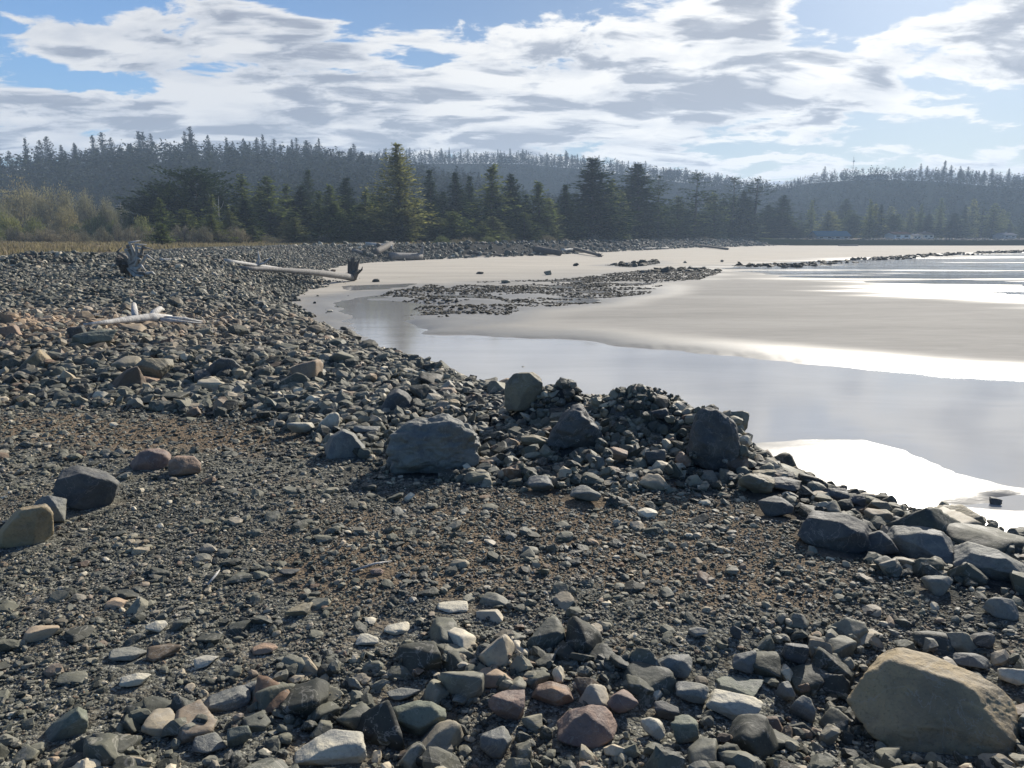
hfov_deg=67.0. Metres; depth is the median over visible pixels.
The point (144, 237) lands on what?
bare bush
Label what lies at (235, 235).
bare bush
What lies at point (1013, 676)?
boulder
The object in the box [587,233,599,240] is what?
bare bush
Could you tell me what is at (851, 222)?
shore pine
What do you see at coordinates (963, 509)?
boulder
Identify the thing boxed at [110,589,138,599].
rock
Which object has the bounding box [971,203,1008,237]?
spruce tree
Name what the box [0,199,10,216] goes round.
alder thicket
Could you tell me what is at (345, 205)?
spruce tree
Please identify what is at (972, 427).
shallow water
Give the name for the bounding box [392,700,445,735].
boulder
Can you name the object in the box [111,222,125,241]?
bare bush
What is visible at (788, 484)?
boulder
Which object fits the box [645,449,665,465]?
rock
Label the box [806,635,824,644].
rock
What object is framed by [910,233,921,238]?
house
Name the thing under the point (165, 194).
shore pine
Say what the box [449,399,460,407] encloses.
rock
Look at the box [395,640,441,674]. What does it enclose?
rock
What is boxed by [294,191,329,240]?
spruce tree
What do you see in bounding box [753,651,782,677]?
rock
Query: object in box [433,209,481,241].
spruce tree
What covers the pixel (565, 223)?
spruce tree
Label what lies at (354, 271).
driftwood log
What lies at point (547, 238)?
bare bush
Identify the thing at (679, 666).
boulder
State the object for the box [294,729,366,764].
boulder
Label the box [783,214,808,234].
spruce tree
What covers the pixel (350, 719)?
rock
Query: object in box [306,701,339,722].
rock
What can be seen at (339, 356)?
rock
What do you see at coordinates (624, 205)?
spruce tree
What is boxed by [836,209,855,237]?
spruce tree
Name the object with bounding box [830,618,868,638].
rock
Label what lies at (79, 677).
rock
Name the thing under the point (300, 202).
spruce tree
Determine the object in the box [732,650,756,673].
rock
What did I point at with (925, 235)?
house
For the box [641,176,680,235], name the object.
sparse pine
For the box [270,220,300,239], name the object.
spruce tree
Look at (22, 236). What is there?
bare bush
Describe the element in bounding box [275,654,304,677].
rock
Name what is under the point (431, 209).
spruce tree
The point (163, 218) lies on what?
spruce tree
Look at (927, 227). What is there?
spruce tree
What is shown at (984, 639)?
boulder
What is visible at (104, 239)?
bare bush
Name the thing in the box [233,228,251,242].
bare bush
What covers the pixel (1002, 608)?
boulder
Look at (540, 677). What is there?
rock
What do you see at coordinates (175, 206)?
spruce tree
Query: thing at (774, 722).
rock
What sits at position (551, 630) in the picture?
rock
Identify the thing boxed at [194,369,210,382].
rock
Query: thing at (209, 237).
bare bush
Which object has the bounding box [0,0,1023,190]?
sky
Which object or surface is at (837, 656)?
rock
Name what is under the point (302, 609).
boulder
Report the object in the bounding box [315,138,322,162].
ridge tree
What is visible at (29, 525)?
boulder
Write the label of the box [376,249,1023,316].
reef stones
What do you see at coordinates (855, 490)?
rock
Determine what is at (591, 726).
boulder
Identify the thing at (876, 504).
rock
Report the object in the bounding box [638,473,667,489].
rock
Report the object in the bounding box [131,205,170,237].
spruce tree
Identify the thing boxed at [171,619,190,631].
rock
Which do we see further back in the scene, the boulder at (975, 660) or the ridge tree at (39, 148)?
the ridge tree at (39, 148)
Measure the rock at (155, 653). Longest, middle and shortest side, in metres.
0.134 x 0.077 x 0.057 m
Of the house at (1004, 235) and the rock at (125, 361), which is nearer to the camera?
the rock at (125, 361)
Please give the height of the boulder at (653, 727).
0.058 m
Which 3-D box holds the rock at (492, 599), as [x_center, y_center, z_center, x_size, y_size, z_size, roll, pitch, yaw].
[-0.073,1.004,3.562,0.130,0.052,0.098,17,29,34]
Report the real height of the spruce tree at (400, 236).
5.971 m
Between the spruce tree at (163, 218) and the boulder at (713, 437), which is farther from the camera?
the spruce tree at (163, 218)
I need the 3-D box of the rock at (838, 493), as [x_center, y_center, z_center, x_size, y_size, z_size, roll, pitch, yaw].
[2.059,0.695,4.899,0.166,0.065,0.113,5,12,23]
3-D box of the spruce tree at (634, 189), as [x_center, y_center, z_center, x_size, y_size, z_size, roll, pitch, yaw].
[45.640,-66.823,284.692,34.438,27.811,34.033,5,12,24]
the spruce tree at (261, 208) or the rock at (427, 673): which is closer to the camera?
the rock at (427, 673)
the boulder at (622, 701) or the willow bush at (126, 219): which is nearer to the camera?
the boulder at (622, 701)
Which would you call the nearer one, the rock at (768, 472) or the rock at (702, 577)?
the rock at (702, 577)
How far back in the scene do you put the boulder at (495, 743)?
2.61 m
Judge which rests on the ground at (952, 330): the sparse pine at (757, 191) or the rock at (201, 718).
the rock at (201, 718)
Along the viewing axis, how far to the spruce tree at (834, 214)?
451.44 m
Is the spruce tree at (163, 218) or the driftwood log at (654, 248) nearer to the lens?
the spruce tree at (163, 218)
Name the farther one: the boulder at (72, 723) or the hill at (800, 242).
the hill at (800, 242)
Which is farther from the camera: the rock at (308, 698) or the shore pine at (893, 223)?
the shore pine at (893, 223)
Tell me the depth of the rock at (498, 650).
3.06 m
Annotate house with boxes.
[808,230,851,239]
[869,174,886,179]
[884,231,910,238]
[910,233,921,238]
[914,231,934,238]
[992,232,1016,238]
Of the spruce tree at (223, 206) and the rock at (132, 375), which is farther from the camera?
the spruce tree at (223, 206)
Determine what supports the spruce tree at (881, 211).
on the ground at (952, 330)
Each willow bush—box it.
[0,212,24,238]
[0,227,6,240]
[22,215,46,241]
[65,222,90,239]
[82,211,114,238]
[100,218,125,239]
[115,209,136,237]
[128,214,152,238]
[431,236,450,242]
[479,235,495,241]
[620,233,632,239]
[711,235,728,239]
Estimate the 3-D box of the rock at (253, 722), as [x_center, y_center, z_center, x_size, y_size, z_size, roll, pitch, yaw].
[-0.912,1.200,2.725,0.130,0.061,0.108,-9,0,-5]
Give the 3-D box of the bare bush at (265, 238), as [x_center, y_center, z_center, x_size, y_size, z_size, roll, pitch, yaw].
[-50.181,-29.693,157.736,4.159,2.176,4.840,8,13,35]
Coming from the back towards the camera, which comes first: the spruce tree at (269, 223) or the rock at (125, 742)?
the spruce tree at (269, 223)
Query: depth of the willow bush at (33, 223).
141.17 m
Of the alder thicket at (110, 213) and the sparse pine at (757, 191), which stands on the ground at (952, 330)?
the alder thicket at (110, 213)
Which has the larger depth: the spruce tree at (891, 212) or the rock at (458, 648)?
the spruce tree at (891, 212)
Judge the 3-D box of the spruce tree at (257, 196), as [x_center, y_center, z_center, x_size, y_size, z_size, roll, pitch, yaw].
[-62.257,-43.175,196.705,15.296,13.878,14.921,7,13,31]
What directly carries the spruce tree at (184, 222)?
on the ground at (952, 330)
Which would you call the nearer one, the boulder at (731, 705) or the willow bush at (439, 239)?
the boulder at (731, 705)
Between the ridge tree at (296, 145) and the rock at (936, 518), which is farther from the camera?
the ridge tree at (296, 145)
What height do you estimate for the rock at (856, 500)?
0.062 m
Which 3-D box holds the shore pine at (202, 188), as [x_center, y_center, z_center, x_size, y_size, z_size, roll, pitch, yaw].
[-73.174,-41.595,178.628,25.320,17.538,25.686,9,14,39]
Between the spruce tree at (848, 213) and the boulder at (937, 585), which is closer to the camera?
the boulder at (937, 585)
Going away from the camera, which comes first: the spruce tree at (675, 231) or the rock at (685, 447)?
the rock at (685, 447)
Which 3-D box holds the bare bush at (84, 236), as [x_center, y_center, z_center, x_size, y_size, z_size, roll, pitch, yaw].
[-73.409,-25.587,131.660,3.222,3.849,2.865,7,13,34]
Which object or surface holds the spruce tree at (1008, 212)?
on the ground at (952, 330)
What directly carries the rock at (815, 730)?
on the ground at (952, 330)
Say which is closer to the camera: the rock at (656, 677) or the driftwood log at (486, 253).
the rock at (656, 677)
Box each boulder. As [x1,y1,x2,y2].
[0,504,53,548]
[20,349,50,366]
[34,495,66,521]
[44,707,87,741]
[53,465,119,509]
[70,329,117,345]
[108,646,146,660]
[119,673,150,686]
[130,448,170,469]
[135,358,173,377]
[143,375,159,382]
[168,455,200,475]
[191,732,226,752]
[203,685,250,711]
[208,357,241,375]
[284,602,312,615]
[287,422,313,431]
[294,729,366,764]
[324,429,364,458]
[353,426,379,433]
[381,388,411,410]
[384,621,409,634]
[385,414,479,473]
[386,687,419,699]
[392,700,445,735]
[437,601,467,612]
[480,726,511,758]
[488,690,524,719]
[504,372,542,410]
[521,435,547,447]
[531,681,573,705]
[546,404,604,448]
[557,704,616,748]
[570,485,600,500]
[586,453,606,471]
[607,689,637,712]
[640,717,664,740]
[657,654,691,679]
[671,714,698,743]
[675,681,708,703]
[686,407,739,470]
[706,689,763,719]
[715,676,763,696]
[737,473,774,493]
[758,496,793,516]
[772,476,801,491]
[797,511,871,552]
[847,648,1019,755]
[865,530,899,554]
[887,525,953,563]
[921,575,952,595]
[935,505,984,525]
[953,541,1023,580]
[953,653,990,668]
[970,632,994,647]
[982,597,1018,620]
[997,668,1023,685]
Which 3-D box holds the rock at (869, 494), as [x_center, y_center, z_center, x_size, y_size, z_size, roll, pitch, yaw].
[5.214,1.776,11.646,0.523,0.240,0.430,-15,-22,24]
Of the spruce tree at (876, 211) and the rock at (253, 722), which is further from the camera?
the spruce tree at (876, 211)
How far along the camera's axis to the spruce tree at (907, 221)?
461.53 m
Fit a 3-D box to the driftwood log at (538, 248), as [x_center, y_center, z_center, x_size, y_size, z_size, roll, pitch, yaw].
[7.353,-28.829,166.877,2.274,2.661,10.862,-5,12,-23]
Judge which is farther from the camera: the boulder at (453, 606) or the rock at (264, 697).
the boulder at (453, 606)
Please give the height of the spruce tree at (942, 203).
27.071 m
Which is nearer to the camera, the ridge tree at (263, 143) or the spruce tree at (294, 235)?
the spruce tree at (294, 235)
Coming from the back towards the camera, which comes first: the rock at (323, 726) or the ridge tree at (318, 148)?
the ridge tree at (318, 148)
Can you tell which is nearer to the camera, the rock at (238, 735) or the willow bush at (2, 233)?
the rock at (238, 735)
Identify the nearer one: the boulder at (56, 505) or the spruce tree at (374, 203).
the boulder at (56, 505)
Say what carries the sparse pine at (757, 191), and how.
on the hill at (800, 242)
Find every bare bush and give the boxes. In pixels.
[4,225,25,240]
[15,229,32,241]
[21,227,51,241]
[35,224,59,242]
[50,228,60,241]
[57,227,81,242]
[74,226,90,241]
[80,232,96,240]
[91,227,113,242]
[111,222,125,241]
[119,226,139,241]
[125,225,143,241]
[137,224,155,242]
[170,225,193,242]
[183,225,208,242]
[198,225,214,243]
[207,228,232,242]
[224,226,244,242]
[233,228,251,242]
[260,234,275,240]
[262,236,284,242]
[315,234,330,242]
[458,237,475,242]
[536,234,556,241]
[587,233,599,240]
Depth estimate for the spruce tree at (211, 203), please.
154.97 m
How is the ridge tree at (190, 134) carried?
on the hill at (800, 242)
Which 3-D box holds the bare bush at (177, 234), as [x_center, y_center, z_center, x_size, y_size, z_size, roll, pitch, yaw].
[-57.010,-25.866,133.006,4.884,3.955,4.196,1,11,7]
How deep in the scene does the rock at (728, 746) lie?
2.52 m
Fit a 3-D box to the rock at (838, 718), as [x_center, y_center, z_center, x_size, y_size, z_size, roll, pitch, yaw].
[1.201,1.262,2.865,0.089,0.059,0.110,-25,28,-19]
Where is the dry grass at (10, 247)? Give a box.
[0,239,431,254]
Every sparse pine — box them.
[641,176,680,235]
[665,172,735,239]
[718,177,759,235]
[724,176,791,238]
[804,198,822,227]
[965,201,995,236]
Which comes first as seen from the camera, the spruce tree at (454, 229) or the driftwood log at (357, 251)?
the driftwood log at (357, 251)
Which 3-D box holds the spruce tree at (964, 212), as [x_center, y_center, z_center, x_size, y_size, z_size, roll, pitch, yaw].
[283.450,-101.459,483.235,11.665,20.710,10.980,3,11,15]
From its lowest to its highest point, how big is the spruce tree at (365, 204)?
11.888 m
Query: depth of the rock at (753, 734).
2.62 m
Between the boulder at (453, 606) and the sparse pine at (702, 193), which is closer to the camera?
the boulder at (453, 606)
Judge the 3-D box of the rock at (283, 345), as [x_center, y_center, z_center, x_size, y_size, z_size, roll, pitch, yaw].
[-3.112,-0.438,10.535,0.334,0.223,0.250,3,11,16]
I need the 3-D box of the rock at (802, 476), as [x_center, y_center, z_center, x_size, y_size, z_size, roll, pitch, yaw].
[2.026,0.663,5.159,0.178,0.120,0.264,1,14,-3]
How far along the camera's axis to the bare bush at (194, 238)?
129.69 m
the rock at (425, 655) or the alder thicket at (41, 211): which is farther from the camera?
the alder thicket at (41, 211)
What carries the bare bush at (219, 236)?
on the ground at (952, 330)
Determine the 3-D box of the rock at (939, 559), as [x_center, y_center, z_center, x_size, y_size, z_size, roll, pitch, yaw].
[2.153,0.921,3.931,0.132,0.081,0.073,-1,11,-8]
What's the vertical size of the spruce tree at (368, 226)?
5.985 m
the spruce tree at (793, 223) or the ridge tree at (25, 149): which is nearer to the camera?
the spruce tree at (793, 223)
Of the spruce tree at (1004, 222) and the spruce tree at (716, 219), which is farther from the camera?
the spruce tree at (1004, 222)
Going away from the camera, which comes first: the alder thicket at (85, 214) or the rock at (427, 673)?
the rock at (427, 673)
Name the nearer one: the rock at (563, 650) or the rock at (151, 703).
the rock at (151, 703)
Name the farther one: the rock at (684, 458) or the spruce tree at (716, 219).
the spruce tree at (716, 219)
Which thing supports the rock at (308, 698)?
on the ground at (952, 330)
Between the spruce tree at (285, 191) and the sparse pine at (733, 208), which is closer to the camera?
the spruce tree at (285, 191)
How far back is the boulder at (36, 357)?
9.31 m
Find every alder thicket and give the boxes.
[0,174,60,239]
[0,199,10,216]
[0,203,18,238]
[22,180,75,239]
[48,203,81,237]
[68,186,103,229]
[96,194,119,235]
[113,207,129,234]
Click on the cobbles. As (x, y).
(344, 392)
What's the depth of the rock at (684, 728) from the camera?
2.64 m
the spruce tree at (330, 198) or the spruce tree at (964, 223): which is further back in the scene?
the spruce tree at (964, 223)
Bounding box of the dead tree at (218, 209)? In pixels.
[209,196,223,221]
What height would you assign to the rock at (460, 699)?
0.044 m
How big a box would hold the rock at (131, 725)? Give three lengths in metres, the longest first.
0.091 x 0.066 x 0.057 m
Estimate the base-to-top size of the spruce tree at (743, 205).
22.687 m
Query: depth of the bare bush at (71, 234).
127.15 m
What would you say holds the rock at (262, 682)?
on the ground at (952, 330)
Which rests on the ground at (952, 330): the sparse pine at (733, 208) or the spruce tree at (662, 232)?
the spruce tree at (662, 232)
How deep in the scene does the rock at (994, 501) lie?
12.31 m
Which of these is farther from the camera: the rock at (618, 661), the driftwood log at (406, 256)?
the driftwood log at (406, 256)
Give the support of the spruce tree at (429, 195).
on the ground at (952, 330)
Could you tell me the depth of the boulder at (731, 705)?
2.83 m
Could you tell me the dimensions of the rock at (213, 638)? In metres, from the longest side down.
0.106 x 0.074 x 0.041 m
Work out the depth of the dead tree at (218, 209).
160.78 m
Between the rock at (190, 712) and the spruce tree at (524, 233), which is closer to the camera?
the rock at (190, 712)
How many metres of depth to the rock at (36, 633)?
3.21 m
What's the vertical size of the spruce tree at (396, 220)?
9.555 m
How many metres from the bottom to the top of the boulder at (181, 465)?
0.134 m
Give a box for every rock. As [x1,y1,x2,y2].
[0,325,21,337]
[13,744,39,763]
[23,625,59,642]
[57,671,87,684]
[64,625,95,643]
[66,325,85,337]
[83,733,127,765]
[92,733,142,753]
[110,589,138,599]
[111,356,140,369]
[112,366,146,387]
[121,323,146,331]
[123,714,141,733]
[124,701,143,713]
[141,707,175,737]
[142,696,170,712]
[145,620,167,631]
[146,643,180,661]
[159,391,190,399]
[170,695,192,712]
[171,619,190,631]
[174,699,217,743]
[192,714,207,723]
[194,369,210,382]
[194,655,217,669]
[195,632,221,643]
[197,376,222,391]
[227,725,251,747]
[242,711,270,731]
[245,680,256,692]
[251,643,277,654]
[251,683,294,710]
[252,675,289,713]
[270,343,298,349]
[272,709,285,718]
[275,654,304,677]
[279,372,309,384]
[279,569,298,574]
[280,677,329,716]
[290,359,322,378]
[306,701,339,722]
[309,719,332,737]
[318,412,340,430]
[329,351,354,361]
[336,702,369,730]
[355,633,378,644]
[356,700,404,750]
[359,693,373,703]
[370,568,383,575]
[387,665,412,679]
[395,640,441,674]
[397,742,425,767]
[410,384,443,398]
[418,372,443,383]
[419,720,463,747]
[423,679,449,704]
[424,662,442,675]
[429,617,457,643]
[433,639,467,670]
[438,671,484,699]
[443,644,472,658]
[448,627,475,649]
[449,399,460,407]
[452,694,466,705]
[476,609,502,622]
[478,634,513,666]
[479,592,510,606]
[480,667,512,687]
[481,472,492,486]
[485,377,497,380]
[487,381,504,392]
[500,676,525,690]
[509,630,525,641]
[511,636,529,654]
[519,548,534,557]
[520,669,549,689]
[521,713,542,731]
[526,616,565,648]
[527,475,553,490]
[533,653,556,667]
[554,640,575,661]
[565,616,602,653]
[569,652,594,662]
[574,677,598,696]
[579,684,610,709]
[585,642,614,663]
[603,744,624,756]
[609,655,630,668]
[610,447,627,462]
[621,679,627,688]
[622,647,660,670]
[622,661,676,707]
[626,674,653,695]
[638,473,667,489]
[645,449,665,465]
[649,408,668,418]
[654,700,678,720]
[675,452,691,466]
[682,441,688,450]
[687,737,718,763]
[688,627,707,636]
[697,571,710,584]
[717,743,740,751]
[728,713,779,758]
[730,626,741,639]
[732,411,749,430]
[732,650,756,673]
[752,469,776,476]
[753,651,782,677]
[764,449,776,460]
[767,716,782,731]
[769,469,793,476]
[773,729,800,749]
[774,452,798,468]
[775,681,795,700]
[781,463,804,473]
[781,643,808,663]
[783,722,815,737]
[785,613,808,629]
[789,695,815,722]
[790,662,823,694]
[798,473,827,487]
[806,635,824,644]
[808,639,832,657]
[809,726,821,739]
[811,647,854,685]
[819,706,849,730]
[820,635,856,657]
[820,673,849,700]
[823,488,849,499]
[824,500,840,512]
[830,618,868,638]
[831,653,842,661]
[847,488,860,493]
[848,495,865,505]
[859,629,882,644]
[861,492,875,497]
[864,508,892,520]
[867,499,892,511]
[873,556,906,578]
[875,746,901,758]
[878,559,899,574]
[886,507,960,532]
[894,557,914,564]
[912,558,943,575]
[912,631,955,655]
[931,556,945,566]
[939,507,981,524]
[945,523,1023,551]
[946,632,976,652]
[947,562,967,577]
[989,496,1002,504]
[1007,528,1020,535]
[1007,544,1014,553]
[1015,547,1022,553]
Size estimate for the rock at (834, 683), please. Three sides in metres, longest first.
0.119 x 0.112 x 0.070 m
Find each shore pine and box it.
[112,182,203,227]
[118,195,171,226]
[132,165,238,222]
[840,214,868,238]
[885,214,903,232]
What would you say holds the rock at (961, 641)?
on the ground at (952, 330)
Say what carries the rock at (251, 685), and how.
on the ground at (952, 330)
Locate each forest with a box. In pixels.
[0,137,735,227]
[7,148,804,221]
[700,165,1023,226]
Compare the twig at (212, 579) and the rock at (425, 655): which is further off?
the twig at (212, 579)
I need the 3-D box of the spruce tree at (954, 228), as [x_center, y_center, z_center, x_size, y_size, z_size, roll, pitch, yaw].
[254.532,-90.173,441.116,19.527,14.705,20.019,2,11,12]
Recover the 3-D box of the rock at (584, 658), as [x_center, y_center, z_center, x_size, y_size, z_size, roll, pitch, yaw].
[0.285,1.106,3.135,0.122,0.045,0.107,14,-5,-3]
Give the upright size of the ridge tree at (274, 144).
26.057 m
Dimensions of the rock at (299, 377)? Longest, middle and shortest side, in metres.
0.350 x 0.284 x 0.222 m
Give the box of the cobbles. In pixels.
[0,248,1023,767]
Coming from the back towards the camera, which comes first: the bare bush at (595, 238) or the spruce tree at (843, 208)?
the spruce tree at (843, 208)
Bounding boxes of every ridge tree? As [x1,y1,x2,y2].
[4,152,14,173]
[19,137,35,177]
[32,140,46,168]
[41,136,56,168]
[58,145,66,165]
[70,144,81,173]
[71,143,79,170]
[88,135,100,163]
[95,132,112,162]
[107,137,115,170]
[134,131,141,172]
[139,132,151,166]
[146,133,157,154]
[181,126,194,155]
[202,134,213,167]
[251,137,260,172]
[260,134,270,169]
[270,139,278,172]
[294,138,302,156]
[300,140,312,159]
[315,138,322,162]
[349,144,360,165]
[940,160,948,177]
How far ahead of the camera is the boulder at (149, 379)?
8.63 m
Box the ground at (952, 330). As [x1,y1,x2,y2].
[0,238,1023,767]
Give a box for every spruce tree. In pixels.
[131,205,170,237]
[142,223,179,244]
[144,197,179,232]
[151,209,200,240]
[164,193,199,228]
[166,221,188,240]
[175,204,199,231]
[189,214,241,242]
[195,194,229,229]
[214,194,230,228]
[215,174,261,230]
[216,210,246,239]
[224,200,278,237]
[224,206,238,219]
[225,213,265,238]
[239,226,269,242]
[246,176,314,239]
[248,187,268,219]
[251,191,282,232]
[259,215,282,240]
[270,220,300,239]
[276,184,299,222]
[277,217,320,243]
[283,185,321,236]
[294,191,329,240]
[295,169,324,217]
[308,184,353,228]
[309,204,355,240]
[316,214,356,243]
[329,178,360,217]
[337,195,354,239]
[343,223,377,241]
[346,189,382,240]
[355,142,442,241]
[361,218,384,241]
[367,194,387,231]
[370,186,388,218]
[371,218,419,241]
[374,227,386,242]
[380,203,421,241]
[412,200,432,240]
[417,170,445,220]
[418,202,444,240]
[420,217,459,242]
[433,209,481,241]
[436,173,487,237]
[436,191,451,221]
[450,217,476,239]
[459,176,487,228]
[464,164,524,238]
[467,225,509,243]
[472,216,515,238]
[474,196,506,227]
[482,174,539,236]
[502,212,553,241]
[511,180,563,240]
[522,195,536,216]
[535,198,568,239]
[537,217,564,240]
[551,207,585,240]
[552,184,588,240]
[564,157,647,239]
[596,179,629,239]
[600,162,682,239]
[614,190,641,239]
[634,228,668,239]
[654,208,668,237]
[655,196,693,239]
[666,209,706,239]
[679,203,709,236]
[698,192,734,235]
[698,197,721,231]
[719,198,730,226]
[722,197,739,236]
[724,190,767,237]
[725,208,767,237]
[739,196,767,235]
[756,205,791,238]
[768,195,810,237]
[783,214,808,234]
[800,200,817,234]
[814,210,847,230]
[825,199,860,227]
[825,211,841,230]
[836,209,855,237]
[856,204,889,238]
[859,199,877,238]
[875,204,891,237]
[884,206,903,235]
[890,214,911,231]
[904,206,916,233]
[909,204,925,232]
[913,214,938,236]
[932,197,948,229]
[932,207,946,238]
[939,213,969,238]
[955,219,975,237]
[957,205,973,234]
[961,198,980,237]
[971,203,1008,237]
[993,210,1009,232]
[1000,223,1023,237]
[1003,211,1012,229]
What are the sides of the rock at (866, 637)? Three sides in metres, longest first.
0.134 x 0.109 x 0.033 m
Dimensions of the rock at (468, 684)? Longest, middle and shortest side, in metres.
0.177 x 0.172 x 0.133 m
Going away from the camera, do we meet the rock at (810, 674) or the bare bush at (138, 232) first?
the rock at (810, 674)
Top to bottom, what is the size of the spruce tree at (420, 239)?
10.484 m
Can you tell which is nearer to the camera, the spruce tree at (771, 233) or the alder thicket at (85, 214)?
the alder thicket at (85, 214)
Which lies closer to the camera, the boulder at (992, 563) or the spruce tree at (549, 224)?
the boulder at (992, 563)
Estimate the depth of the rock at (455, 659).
3.08 m
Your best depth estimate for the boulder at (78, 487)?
4.75 m
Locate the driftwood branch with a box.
[83,302,202,325]
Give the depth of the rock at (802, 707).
2.89 m
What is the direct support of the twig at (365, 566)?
on the ground at (952, 330)
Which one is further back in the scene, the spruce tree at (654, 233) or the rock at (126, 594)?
the spruce tree at (654, 233)
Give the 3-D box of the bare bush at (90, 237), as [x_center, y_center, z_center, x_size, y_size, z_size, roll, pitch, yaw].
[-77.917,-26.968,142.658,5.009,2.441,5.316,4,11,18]
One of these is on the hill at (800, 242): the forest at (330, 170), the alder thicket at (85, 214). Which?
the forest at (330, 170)
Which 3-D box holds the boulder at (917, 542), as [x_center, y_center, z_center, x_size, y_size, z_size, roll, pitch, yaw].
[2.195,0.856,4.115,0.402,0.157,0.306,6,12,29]
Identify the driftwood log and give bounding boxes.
[223,251,280,267]
[239,256,362,280]
[351,248,376,256]
[365,242,392,248]
[371,239,396,254]
[388,244,423,259]
[469,252,503,255]
[532,244,561,255]
[573,247,603,256]
[639,247,668,249]
[699,244,728,249]
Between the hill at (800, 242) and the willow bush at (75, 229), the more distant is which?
the hill at (800, 242)
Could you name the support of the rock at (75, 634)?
on the ground at (952, 330)
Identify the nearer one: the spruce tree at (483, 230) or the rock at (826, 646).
the rock at (826, 646)
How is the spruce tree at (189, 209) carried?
on the ground at (952, 330)
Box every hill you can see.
[0,171,1023,245]
[279,163,764,218]
[763,180,1023,237]
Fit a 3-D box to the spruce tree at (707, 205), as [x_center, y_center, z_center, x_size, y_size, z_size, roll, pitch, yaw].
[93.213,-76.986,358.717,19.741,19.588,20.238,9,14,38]
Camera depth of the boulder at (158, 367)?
8.77 m
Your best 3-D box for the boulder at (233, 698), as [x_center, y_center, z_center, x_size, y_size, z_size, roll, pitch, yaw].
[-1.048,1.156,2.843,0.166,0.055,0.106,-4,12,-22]
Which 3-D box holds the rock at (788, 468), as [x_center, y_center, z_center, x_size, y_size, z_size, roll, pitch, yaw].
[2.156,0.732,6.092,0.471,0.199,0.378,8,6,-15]
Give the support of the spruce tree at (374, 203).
on the ground at (952, 330)
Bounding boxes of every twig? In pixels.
[206,570,219,585]
[351,560,391,571]
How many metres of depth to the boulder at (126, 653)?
3.10 m
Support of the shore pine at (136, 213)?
on the ground at (952, 330)
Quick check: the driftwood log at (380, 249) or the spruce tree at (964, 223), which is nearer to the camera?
the driftwood log at (380, 249)
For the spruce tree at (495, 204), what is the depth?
215.40 m
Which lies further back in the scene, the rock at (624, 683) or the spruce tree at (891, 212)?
the spruce tree at (891, 212)
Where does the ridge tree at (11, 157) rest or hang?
on the hill at (800, 242)
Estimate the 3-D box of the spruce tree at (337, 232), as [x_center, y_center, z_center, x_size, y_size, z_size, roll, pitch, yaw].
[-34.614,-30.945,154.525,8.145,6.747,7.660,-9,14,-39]
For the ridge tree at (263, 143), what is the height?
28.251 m
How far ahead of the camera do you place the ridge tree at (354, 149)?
595.98 m
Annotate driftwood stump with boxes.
[115,240,155,276]
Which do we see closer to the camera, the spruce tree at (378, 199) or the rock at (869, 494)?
the rock at (869, 494)
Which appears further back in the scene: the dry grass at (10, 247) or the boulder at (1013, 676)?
the dry grass at (10, 247)
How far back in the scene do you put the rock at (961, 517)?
4.57 m
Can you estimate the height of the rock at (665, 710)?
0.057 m
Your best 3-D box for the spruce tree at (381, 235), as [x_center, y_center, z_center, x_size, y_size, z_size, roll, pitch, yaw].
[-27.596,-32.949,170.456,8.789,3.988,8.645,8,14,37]
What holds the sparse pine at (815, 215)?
on the ground at (952, 330)
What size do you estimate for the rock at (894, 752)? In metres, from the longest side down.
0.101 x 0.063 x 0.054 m
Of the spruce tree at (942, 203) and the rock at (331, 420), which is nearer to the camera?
the rock at (331, 420)
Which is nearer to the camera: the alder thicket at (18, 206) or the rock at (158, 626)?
the rock at (158, 626)
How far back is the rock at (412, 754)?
2.53 m
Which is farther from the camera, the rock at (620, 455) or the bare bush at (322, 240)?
the bare bush at (322, 240)
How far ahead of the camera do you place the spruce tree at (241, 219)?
156.96 m
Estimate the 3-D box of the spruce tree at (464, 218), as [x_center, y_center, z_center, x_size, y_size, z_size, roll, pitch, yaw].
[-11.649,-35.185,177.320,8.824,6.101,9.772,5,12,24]
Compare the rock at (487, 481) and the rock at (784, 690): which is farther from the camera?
the rock at (487, 481)
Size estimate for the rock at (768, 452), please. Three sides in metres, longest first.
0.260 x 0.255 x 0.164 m
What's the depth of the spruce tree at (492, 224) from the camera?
186.13 m
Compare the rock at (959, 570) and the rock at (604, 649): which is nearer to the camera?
the rock at (604, 649)
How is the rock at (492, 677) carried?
on the ground at (952, 330)
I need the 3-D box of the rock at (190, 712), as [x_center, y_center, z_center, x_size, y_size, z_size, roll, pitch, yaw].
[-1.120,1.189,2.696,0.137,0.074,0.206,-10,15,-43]
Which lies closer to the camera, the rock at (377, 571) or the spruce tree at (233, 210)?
the rock at (377, 571)
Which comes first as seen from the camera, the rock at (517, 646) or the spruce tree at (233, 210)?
the rock at (517, 646)
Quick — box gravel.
[0,238,1023,767]
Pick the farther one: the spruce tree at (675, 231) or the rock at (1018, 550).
the spruce tree at (675, 231)
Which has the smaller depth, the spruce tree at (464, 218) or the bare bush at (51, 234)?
the bare bush at (51, 234)
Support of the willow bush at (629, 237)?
on the ground at (952, 330)
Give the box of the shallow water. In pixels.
[333,252,1023,510]
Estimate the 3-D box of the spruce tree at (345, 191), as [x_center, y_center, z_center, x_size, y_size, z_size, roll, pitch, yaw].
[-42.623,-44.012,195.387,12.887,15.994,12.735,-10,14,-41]

